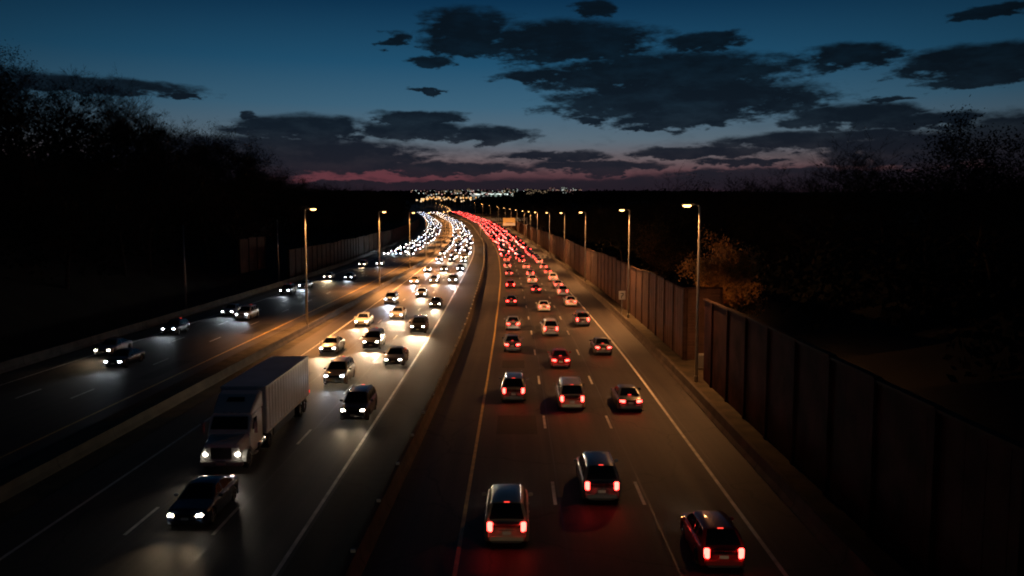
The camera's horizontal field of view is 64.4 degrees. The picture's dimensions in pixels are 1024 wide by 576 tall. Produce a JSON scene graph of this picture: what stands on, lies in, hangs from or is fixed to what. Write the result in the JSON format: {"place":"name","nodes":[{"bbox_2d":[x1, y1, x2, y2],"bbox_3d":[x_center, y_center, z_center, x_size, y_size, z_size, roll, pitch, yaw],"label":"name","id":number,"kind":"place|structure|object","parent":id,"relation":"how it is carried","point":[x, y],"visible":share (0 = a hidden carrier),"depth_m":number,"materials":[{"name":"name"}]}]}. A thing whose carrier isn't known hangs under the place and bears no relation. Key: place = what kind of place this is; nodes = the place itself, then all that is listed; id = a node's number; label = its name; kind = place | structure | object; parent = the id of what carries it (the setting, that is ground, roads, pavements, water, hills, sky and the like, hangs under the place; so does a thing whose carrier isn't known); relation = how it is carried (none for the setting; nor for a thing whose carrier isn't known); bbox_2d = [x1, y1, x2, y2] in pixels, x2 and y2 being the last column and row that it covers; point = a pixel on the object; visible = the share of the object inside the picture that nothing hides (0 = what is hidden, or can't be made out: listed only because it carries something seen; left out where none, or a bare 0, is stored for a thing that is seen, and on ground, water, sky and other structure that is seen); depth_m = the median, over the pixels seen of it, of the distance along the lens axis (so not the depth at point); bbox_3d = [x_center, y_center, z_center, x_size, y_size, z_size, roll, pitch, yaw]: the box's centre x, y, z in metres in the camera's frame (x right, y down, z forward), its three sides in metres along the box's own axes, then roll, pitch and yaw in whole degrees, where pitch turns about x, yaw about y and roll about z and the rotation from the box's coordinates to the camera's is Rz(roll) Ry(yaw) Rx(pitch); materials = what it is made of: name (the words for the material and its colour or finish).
{"place":"outdoors","nodes":[
{"label":"outdoors","id":0,"kind":"place"},
{"bbox_2d":[0,206,443,469],"bbox_3d":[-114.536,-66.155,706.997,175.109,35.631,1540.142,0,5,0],"label":"road","id":1,"kind":"structure","parent":0,"point":[51,405],"depth_m":72.67,"materials":[{"name":"asphalt"}]},
{"bbox_2d":[94,338,132,355],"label":"car","id":2,"kind":"object","parent":1,"relation":"on","point":[111,346],"visible":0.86,"depth_m":78.69,"materials":[{"name":"grey paint"}]},
{"bbox_2d":[104,348,144,366],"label":"car","id":3,"kind":"object","parent":1,"relation":"on","point":[125,357],"visible":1,"depth_m":72.63,"materials":[{"name":"grey paint"}]},
{"bbox_2d":[161,318,189,333],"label":"car","id":4,"kind":"object","parent":1,"relation":"on","point":[177,325],"visible":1,"depth_m":93.08,"materials":[{"name":"grey paint"}]},
{"bbox_2d":[221,303,241,315],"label":"car","id":5,"kind":"object","parent":1,"relation":"on","point":[230,309],"visible":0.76,"depth_m":110.00,"materials":[{"name":"grey paint"}]},
{"bbox_2d":[235,304,258,319],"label":"car","id":6,"kind":"object","parent":1,"relation":"on","point":[249,311],"visible":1,"depth_m":105.77,"materials":[{"name":"white paint"}]},
{"bbox_2d":[0,205,474,575],"bbox_3d":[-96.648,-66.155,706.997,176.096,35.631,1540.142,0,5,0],"label":"road","id":7,"kind":"structure","parent":0,"point":[259,534],"depth_m":40.14,"materials":[{"name":"asphalt"}]},
{"bbox_2d":[167,475,238,523],"bbox_3d":[-13.916,9.393,36.834,2.187,1.465,4.740,0,5,0],"label":"car","id":8,"kind":"object","parent":7,"relation":"on","point":[203,499],"visible":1,"depth_m":35.85,"materials":[{"name":"black paint"}]},
{"bbox_2d":[199,356,309,467],"bbox_3d":[-15.235,7.162,49.270,3.020,3.750,14.275,0,5,-1],"label":"lorry","id":9,"kind":"object","parent":7,"relation":"on","point":[255,405],"visible":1,"depth_m":45.60,"materials":[{"name":"metal"}]},
{"bbox_2d":[280,283,295,294],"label":"car","id":10,"kind":"object","parent":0,"point":[290,288],"visible":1,"depth_m":139.63,"materials":[{"name":"grey paint"}]},
{"bbox_2d":[319,336,344,352],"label":"car","id":11,"kind":"object","parent":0,"point":[332,344],"visible":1,"depth_m":79.75,"materials":[{"name":"grey paint"}]},
{"bbox_2d":[323,356,355,383],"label":"car","id":12,"kind":"object","parent":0,"point":[341,369],"visible":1,"depth_m":65.15,"materials":[{"name":"beige paint"}]},
{"bbox_2d":[339,384,376,419],"bbox_3d":[-10.324,7.660,54.856,2.247,1.787,4.712,0,5,0],"label":"car","id":13,"kind":"object","parent":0,"point":[359,401],"visible":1,"depth_m":53.77,"materials":[{"name":"grey paint"}]},
{"bbox_2d":[354,312,373,325],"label":"car","id":14,"kind":"object","parent":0,"point":[365,318],"visible":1,"depth_m":99.66,"materials":[{"name":"white paint"}]},
{"bbox_2d":[362,328,385,348],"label":"car","id":15,"kind":"object","parent":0,"point":[374,337],"visible":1,"depth_m":82.61,"materials":[{"name":"black paint"}]},
{"bbox_2d":[281,205,483,575],"bbox_3d":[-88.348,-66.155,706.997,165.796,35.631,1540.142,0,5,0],"label":"shoulder","id":16,"kind":"object","parent":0,"point":[327,543],"visible":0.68,"depth_m":45.73},
{"bbox_2d":[338,207,484,575],"bbox_3d":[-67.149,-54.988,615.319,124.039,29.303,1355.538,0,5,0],"label":"concrete barrier","id":17,"kind":"object","parent":16,"relation":"on","point":[355,563],"visible":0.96,"depth_m":40.84,"materials":[{"name":"beige"}]},
{"bbox_2d":[384,291,398,303],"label":"car","id":18,"kind":"object","parent":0,"point":[391,296],"visible":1,"depth_m":125.02,"materials":[{"name":"white paint"}]},
{"bbox_2d":[383,346,408,364],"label":"car","id":19,"kind":"object","parent":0,"point":[397,355],"visible":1,"depth_m":73.35,"materials":[{"name":"grey paint"}]},
{"bbox_2d":[389,306,406,318],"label":"car","id":20,"kind":"object","parent":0,"point":[398,311],"visible":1,"depth_m":106.56,"materials":[{"name":"white paint"}]},
{"bbox_2d":[409,314,428,332],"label":"car","id":21,"kind":"object","parent":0,"point":[419,323],"visible":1,"depth_m":93.85,"materials":[{"name":"black paint"}]},
{"bbox_2d":[482,484,532,542],"bbox_3d":[-0.206,9.392,34.986,2.247,1.787,4.712,0,5,0],"label":"car","id":22,"kind":"object","parent":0,"point":[506,512],"visible":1,"depth_m":32.94,"materials":[{"name":"beige paint"}]},
{"bbox_2d":[0,156,1023,469],"bbox_3d":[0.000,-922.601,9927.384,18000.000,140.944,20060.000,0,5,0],"label":"ground","id":23,"kind":"structure","parent":0,"point":[36,312],"depth_m":97.23,"materials":[{"name":"soil"}]},
{"bbox_2d":[0,51,58,145],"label":"tree","id":24,"kind":"object","parent":23,"relation":"on","point":[7,124],"visible":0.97,"depth_m":111.15,"materials":[{"name":"black plant"}]},
{"bbox_2d":[0,39,75,151],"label":"tree","id":25,"kind":"object","parent":23,"relation":"on","point":[3,81],"visible":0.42,"depth_m":142.07,"materials":[{"name":"black plant"}]},
{"bbox_2d":[0,58,79,178],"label":"tree","id":26,"kind":"object","parent":23,"relation":"on","point":[41,104],"visible":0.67,"depth_m":122.63,"materials":[{"name":"black plant"}]},
{"bbox_2d":[10,95,88,153],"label":"tree","id":27,"kind":"object","parent":23,"relation":"on","point":[49,111],"visible":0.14,"depth_m":184.93,"materials":[{"name":"black plant"}]},
{"bbox_2d":[26,64,130,156],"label":"tree","id":28,"kind":"object","parent":23,"relation":"on","point":[98,101],"visible":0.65,"depth_m":161.60,"materials":[{"name":"black plant"}]},
{"bbox_2d":[26,74,157,181],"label":"tree","id":29,"kind":"object","parent":23,"relation":"on","point":[113,131],"visible":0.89,"depth_m":135.24,"materials":[{"name":"black plant"}]},
{"bbox_2d":[35,119,150,276],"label":"tree","id":30,"kind":"object","parent":23,"relation":"on","point":[122,256],"visible":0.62,"depth_m":120.77,"materials":[{"name":"black plant"}]},
{"bbox_2d":[56,101,138,176],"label":"tree","id":31,"kind":"object","parent":23,"relation":"on","point":[99,123],"visible":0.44,"depth_m":149.42,"materials":[{"name":"black plant"}]},
{"bbox_2d":[89,100,167,165],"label":"tree","id":32,"kind":"object","parent":23,"relation":"on","point":[154,119],"visible":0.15,"depth_m":182.29,"materials":[{"name":"black plant"}]},
{"bbox_2d":[85,68,172,184],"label":"tree","id":33,"kind":"object","parent":23,"relation":"on","point":[127,110],"visible":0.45,"depth_m":167.43,"materials":[{"name":"black plant"}]},
{"bbox_2d":[48,109,221,240],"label":"tree","id":34,"kind":"object","parent":23,"relation":"on","point":[138,224],"visible":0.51,"depth_m":138.72,"materials":[{"name":"black plant"}]},
{"bbox_2d":[131,112,195,180],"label":"tree","id":35,"kind":"object","parent":23,"relation":"on","point":[174,131],"visible":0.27,"depth_m":201.15,"materials":[{"name":"black plant"}]},
{"bbox_2d":[133,121,233,196],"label":"tree","id":36,"kind":"object","parent":23,"relation":"on","point":[198,168],"visible":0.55,"depth_m":181.83,"materials":[{"name":"black plant"}]},
{"bbox_2d":[0,74,383,280],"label":"undergrowth","id":37,"kind":"object","parent":23,"relation":"on","point":[82,245],"visible":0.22,"depth_m":141.49,"materials":[{"name":"black plant"}]},
{"bbox_2d":[162,121,254,197],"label":"tree","id":38,"kind":"object","parent":23,"relation":"on","point":[222,151],"visible":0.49,"depth_m":198.02,"materials":[{"name":"black plant"}]},
{"bbox_2d":[0,210,424,374],"bbox_3d":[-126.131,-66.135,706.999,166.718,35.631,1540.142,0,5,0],"label":"verge","id":39,"kind":"structure","parent":23,"relation":"on","point":[297,282],"depth_m":124.42,"materials":[{"name":"black plant"}]},
{"bbox_2d":[182,225,186,308],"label":"utility pole","id":40,"kind":"object","parent":39,"relation":"on","point":[184,270],"visible":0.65,"depth_m":115.16,"materials":[{"name":"metal"}]},
{"bbox_2d":[0,210,421,373],"bbox_3d":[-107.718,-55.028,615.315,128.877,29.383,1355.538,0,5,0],"label":"concrete barrier","id":41,"kind":"object","parent":39,"relation":"on","point":[32,358],"visible":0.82,"depth_m":96.83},
{"bbox_2d":[287,217,419,278],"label":"noise wall","id":42,"kind":"structure","parent":39,"relation":"on","point":[320,256],"depth_m":226.35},
{"bbox_2d":[0,205,449,524],"bbox_3d":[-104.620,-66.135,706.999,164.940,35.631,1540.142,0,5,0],"label":"median verge","id":43,"kind":"structure","parent":23,"relation":"on","point":[19,503],"depth_m":52.17,"materials":[{"name":"brown plant"}]},
{"bbox_2d":[0,207,448,502],"bbox_3d":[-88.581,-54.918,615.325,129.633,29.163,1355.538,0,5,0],"label":"concrete barrier","id":44,"kind":"object","parent":43,"relation":"on","point":[19,483],"visible":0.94,"depth_m":53.55,"materials":[{"name":"concrete"}]},
{"bbox_2d":[304,208,315,326],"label":"street lamp","id":45,"kind":"object","parent":43,"relation":"on","point":[306,291],"visible":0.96,"depth_m":95.07,"materials":[{"name":"metal"}]},
{"bbox_2d":[179,122,278,208],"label":"tree","id":46,"kind":"object","parent":23,"relation":"on","point":[244,163],"visible":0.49,"depth_m":214.17,"materials":[{"name":"black plant"}]},
{"bbox_2d":[206,155,285,234],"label":"tree","id":47,"kind":"object","parent":23,"relation":"on","point":[247,174],"visible":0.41,"depth_m":203.48,"materials":[{"name":"black plant"}]},
{"bbox_2d":[237,236,265,273],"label":"noise wall","id":48,"kind":"structure","parent":23,"relation":"on","point":[251,253],"depth_m":159.46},
{"bbox_2d":[229,130,273,190],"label":"tree","id":49,"kind":"object","parent":23,"relation":"on","point":[257,161],"visible":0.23,"depth_m":227.77,"materials":[{"name":"black plant"}]},
{"bbox_2d":[253,160,309,196],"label":"tree","id":50,"kind":"object","parent":23,"relation":"on","point":[283,180],"visible":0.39,"depth_m":268.08,"materials":[{"name":"black plant"}]},
{"bbox_2d":[250,169,314,241],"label":"tree","id":51,"kind":"object","parent":23,"relation":"on","point":[298,208],"visible":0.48,"depth_m":218.95,"materials":[{"name":"black plant"}]},
{"bbox_2d":[280,189,324,233],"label":"tree","id":52,"kind":"object","parent":23,"relation":"on","point":[311,197],"visible":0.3,"depth_m":272.13,"materials":[{"name":"black plant"}]},
{"bbox_2d":[287,199,323,240],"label":"tree","id":53,"kind":"object","parent":23,"relation":"on","point":[309,226],"visible":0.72,"depth_m":239.25,"materials":[{"name":"black plant"}]},
{"bbox_2d":[288,200,335,245],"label":"tree","id":54,"kind":"object","parent":23,"relation":"on","point":[321,220],"visible":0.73,"depth_m":248.73,"materials":[{"name":"black plant"}]},
{"bbox_2d":[315,192,358,237],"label":"tree","id":55,"kind":"object","parent":23,"relation":"on","point":[348,208],"visible":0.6,"depth_m":324.93,"materials":[{"name":"black plant"}]},
{"bbox_2d":[332,205,361,238],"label":"tree","id":56,"kind":"object","parent":23,"relation":"on","point":[348,219],"visible":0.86,"depth_m":306.13,"materials":[{"name":"black plant"}]},
{"bbox_2d":[565,214,593,241],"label":"tree","id":57,"kind":"object","parent":23,"relation":"on","point":[573,225],"visible":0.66,"depth_m":304.66,"materials":[{"name":"black plant"}]},
{"bbox_2d":[309,188,875,215],"bbox_3d":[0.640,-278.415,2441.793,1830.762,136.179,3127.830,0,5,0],"label":"distant woods","id":58,"kind":"object","parent":23,"relation":"on","point":[577,197],"visible":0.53,"depth_m":1164.47,"materials":[{"name":"black plant"}]},
{"bbox_2d":[578,213,615,251],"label":"tree","id":59,"kind":"object","parent":23,"relation":"on","point":[588,226],"visible":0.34,"depth_m":259.88,"materials":[{"name":"black plant"}]},
{"bbox_2d":[583,204,633,249],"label":"tree","id":60,"kind":"object","parent":23,"relation":"on","point":[599,232],"visible":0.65,"depth_m":230.15,"materials":[{"name":"black plant"}]},
{"bbox_2d":[596,195,648,261],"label":"tree","id":61,"kind":"object","parent":23,"relation":"on","point":[621,230],"visible":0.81,"depth_m":181.40,"materials":[{"name":"black plant"}]},
{"bbox_2d":[625,212,702,264],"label":"tree","id":62,"kind":"object","parent":23,"relation":"on","point":[659,233],"visible":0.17,"depth_m":157.04,"materials":[{"name":"black plant"}]},
{"bbox_2d":[630,212,702,279],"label":"tree","id":63,"kind":"object","parent":23,"relation":"on","point":[652,246],"visible":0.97,"depth_m":123.84,"materials":[{"name":"brown plant"}]},
{"bbox_2d":[636,161,703,228],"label":"tree","id":64,"kind":"object","parent":23,"relation":"on","point":[664,206],"visible":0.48,"depth_m":181.64,"materials":[{"name":"black plant"}]},
{"bbox_2d":[625,198,731,280],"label":"tree","id":65,"kind":"object","parent":23,"relation":"on","point":[679,235],"visible":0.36,"depth_m":133.71,"materials":[{"name":"black plant"}]},
{"bbox_2d":[642,168,746,253],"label":"tree","id":66,"kind":"object","parent":23,"relation":"on","point":[691,208],"visible":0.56,"depth_m":163.09,"materials":[{"name":"black plant"}]},
{"bbox_2d":[651,191,774,265],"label":"tree","id":67,"kind":"object","parent":23,"relation":"on","point":[709,233],"visible":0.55,"depth_m":122.69,"materials":[{"name":"black plant"}]},
{"bbox_2d":[697,187,740,243],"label":"tree","id":68,"kind":"object","parent":23,"relation":"on","point":[718,202],"visible":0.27,"depth_m":197.23,"materials":[{"name":"black plant"}]},
{"bbox_2d":[675,224,768,315],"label":"tree","id":69,"kind":"object","parent":23,"relation":"on","point":[722,272],"visible":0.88,"depth_m":79.08,"materials":[{"name":"orange plant"}]},
{"bbox_2d":[706,177,783,229],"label":"tree","id":70,"kind":"object","parent":23,"relation":"on","point":[739,194],"visible":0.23,"depth_m":177.26,"materials":[{"name":"black plant"}]},
{"bbox_2d":[717,190,826,283],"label":"tree","id":71,"kind":"object","parent":23,"relation":"on","point":[780,242],"visible":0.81,"depth_m":117.05,"materials":[{"name":"black plant"}]},
{"bbox_2d":[746,165,801,234],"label":"tree","id":72,"kind":"object","parent":23,"relation":"on","point":[774,193],"visible":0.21,"depth_m":163.87,"materials":[{"name":"black plant"}]},
{"bbox_2d":[721,164,827,264],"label":"tree","id":73,"kind":"object","parent":23,"relation":"on","point":[773,197],"visible":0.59,"depth_m":129.17,"materials":[{"name":"black plant"}]},
{"bbox_2d":[544,181,1023,382],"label":"undergrowth","id":74,"kind":"object","parent":23,"relation":"on","point":[858,242],"visible":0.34,"depth_m":84.11,"materials":[{"name":"black plant"}]},
{"bbox_2d":[790,126,883,249],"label":"tree","id":75,"kind":"object","parent":23,"relation":"on","point":[844,169],"visible":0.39,"depth_m":138.57,"materials":[{"name":"black plant"}]},
{"bbox_2d":[761,159,918,295],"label":"tree","id":76,"kind":"object","parent":23,"relation":"on","point":[830,210],"visible":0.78,"depth_m":99.31,"materials":[{"name":"black plant"}]},
{"bbox_2d":[833,130,928,253],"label":"tree","id":77,"kind":"object","parent":23,"relation":"on","point":[872,175],"visible":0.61,"depth_m":116.91,"materials":[{"name":"black plant"}]},
{"bbox_2d":[800,92,1023,295],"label":"tree","id":78,"kind":"object","parent":23,"relation":"on","point":[925,246],"visible":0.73,"depth_m":81.16,"materials":[{"name":"black plant"}]},
{"bbox_2d":[878,104,1023,268],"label":"tree","id":79,"kind":"object","parent":23,"relation":"on","point":[982,237],"visible":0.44,"depth_m":89.07,"materials":[{"name":"black plant"}]},
{"bbox_2d":[893,129,1023,306],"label":"tree","id":80,"kind":"object","parent":23,"relation":"on","point":[973,216],"visible":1,"depth_m":69.86,"materials":[{"name":"black plant"}]},
{"bbox_2d":[0,0,1023,191],"label":"sky","id":81,"kind":"structure","parent":0,"point":[386,95],"materials":[{"name":"blue"}]},
{"bbox_2d":[502,334,522,350],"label":"car","id":82,"kind":"object","parent":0,"point":[512,341],"visible":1,"depth_m":80.37,"materials":[{"name":"grey paint"}]},
{"bbox_2d":[504,316,521,328],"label":"car","id":83,"kind":"object","parent":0,"point":[513,322],"visible":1,"depth_m":95.81,"materials":[{"name":"grey paint"}]},
{"bbox_2d":[499,371,528,399],"bbox_3d":[0.121,7.159,60.604,2.247,1.787,4.712,0,5,0],"label":"car","id":84,"kind":"object","parent":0,"point":[513,385],"visible":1,"depth_m":58.49,"materials":[{"name":"grey paint"}]},
{"bbox_2d":[540,318,558,334],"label":"car","id":85,"kind":"object","parent":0,"point":[549,326],"visible":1,"depth_m":90.96,"materials":[{"name":"white paint"}]},
{"bbox_2d":[547,348,570,366],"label":"car","id":86,"kind":"object","parent":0,"point":[559,357],"visible":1,"depth_m":71.56,"materials":[{"name":"red paint"}]},
{"bbox_2d":[553,376,585,407],"bbox_3d":[4.162,7.331,58.289,2.307,1.847,5.012,0,5,0],"label":"minivan","id":87,"kind":"object","parent":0,"point":[569,391],"visible":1,"depth_m":56.03,"materials":[{"name":"beige paint"}]},
{"bbox_2d":[361,205,796,575],"bbox_3d":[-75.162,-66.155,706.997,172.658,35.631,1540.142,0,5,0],"label":"road","id":88,"kind":"structure","parent":0,"point":[419,534],"depth_m":42.84,"materials":[{"name":"asphalt"}]},
{"bbox_2d":[0,212,500,575],"bbox_3d":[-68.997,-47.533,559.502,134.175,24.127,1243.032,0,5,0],"label":"yellow road markings","id":89,"kind":"object","parent":88,"relation":"on","point":[456,562],"visible":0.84,"depth_m":50.13,"materials":[{"name":"paint"}]},
{"bbox_2d":[136,279,620,509],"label":"pavement patches","id":90,"kind":"object","parent":88,"relation":"on","point":[516,424],"visible":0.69,"depth_m":54.15,"materials":[{"name":"asphalt"}]},
{"bbox_2d":[0,210,787,575],"bbox_3d":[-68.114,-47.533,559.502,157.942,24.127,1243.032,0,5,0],"label":"white road markings","id":91,"kind":"structure","parent":88,"relation":"on","point":[298,538],"depth_m":42.64,"materials":[{"name":"paint"}]},
{"bbox_2d":[81,243,798,575],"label":"pavement seams","id":92,"kind":"object","parent":88,"relation":"on","point":[552,456],"visible":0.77,"depth_m":41.20,"materials":[{"name":"black"}]},
{"bbox_2d":[417,211,503,229],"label":"distant traffic","id":93,"kind":"object","parent":88,"relation":"on","point":[475,219],"visible":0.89,"depth_m":741.88,"materials":[{"name":"red paint"}]},
{"bbox_2d":[573,451,620,499],"bbox_3d":[4.193,8.959,39.952,2.247,1.787,4.712,0,5,0],"label":"car","id":94,"kind":"object","parent":88,"relation":"on","point":[597,476],"visible":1,"depth_m":37.91,"materials":[{"name":"grey paint"}]},
{"bbox_2d":[572,310,589,325],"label":"car","id":95,"kind":"object","parent":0,"point":[581,317],"visible":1,"depth_m":99.02,"materials":[{"name":"grey paint"}]},
{"bbox_2d":[589,337,611,353],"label":"car","id":96,"kind":"object","parent":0,"point":[600,345],"visible":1,"depth_m":78.86,"materials":[{"name":"grey paint"}]},
{"bbox_2d":[610,384,642,409],"bbox_3d":[8.141,7.573,57.709,2.187,1.465,4.740,0,5,1],"label":"car","id":97,"kind":"object","parent":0,"point":[627,396],"visible":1,"depth_m":56.13,"materials":[{"name":"grey paint"}]},
{"bbox_2d":[439,205,848,575],"bbox_3d":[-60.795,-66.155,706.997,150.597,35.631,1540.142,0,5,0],"label":"shoulder","id":98,"kind":"object","parent":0,"point":[802,549],"visible":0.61,"depth_m":45.16},
{"bbox_2d":[480,217,527,237],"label":"sign gantry","id":99,"kind":"object","parent":98,"relation":"on","point":[508,221],"visible":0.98,"depth_m":428.26,"materials":[{"name":"metal"}]},
{"bbox_2d":[449,207,882,575],"bbox_3d":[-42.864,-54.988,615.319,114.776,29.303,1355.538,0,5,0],"label":"concrete barrier","id":100,"kind":"object","parent":98,"relation":"on","point":[844,553],"visible":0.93,"depth_m":41.68,"materials":[{"name":"concrete"}]},
{"bbox_2d":[443,205,911,575],"bbox_3d":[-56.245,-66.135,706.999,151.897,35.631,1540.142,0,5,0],"label":"verge","id":101,"kind":"structure","parent":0,"point":[880,559],"depth_m":43.42,"materials":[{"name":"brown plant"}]},
{"bbox_2d":[509,220,686,359],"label":"noise wall","id":102,"kind":"structure","parent":101,"relation":"on","point":[657,305],"depth_m":108.52,"materials":[{"name":"wood"}]},
{"bbox_2d":[619,209,629,317],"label":"street lamp","id":103,"kind":"object","parent":101,"relation":"on","point":[628,314],"visible":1,"depth_m":107.04,"materials":[{"name":"metal"}]},
{"bbox_2d":[683,203,700,381],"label":"street lamp","id":104,"kind":"object","parent":101,"relation":"on","point":[697,305],"visible":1,"depth_m":65.21,"materials":[{"name":"metal"}]},
{"bbox_2d":[684,287,722,359],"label":"noise wall return","id":105,"kind":"object","parent":101,"relation":"on","point":[690,330],"visible":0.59,"depth_m":75.72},
{"bbox_2d":[703,299,1023,575],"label":"noise wall","id":106,"kind":"structure","parent":101,"relation":"on","point":[912,484],"depth_m":32.85,"materials":[{"name":"wood"}]},
{"bbox_2d":[680,510,744,567],"bbox_3d":[7.958,9.741,32.488,2.167,1.525,4.314,0,5,1],"label":"car","id":107,"kind":"object","parent":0,"point":[713,538],"visible":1,"depth_m":30.80,"materials":[{"name":"red paint"}]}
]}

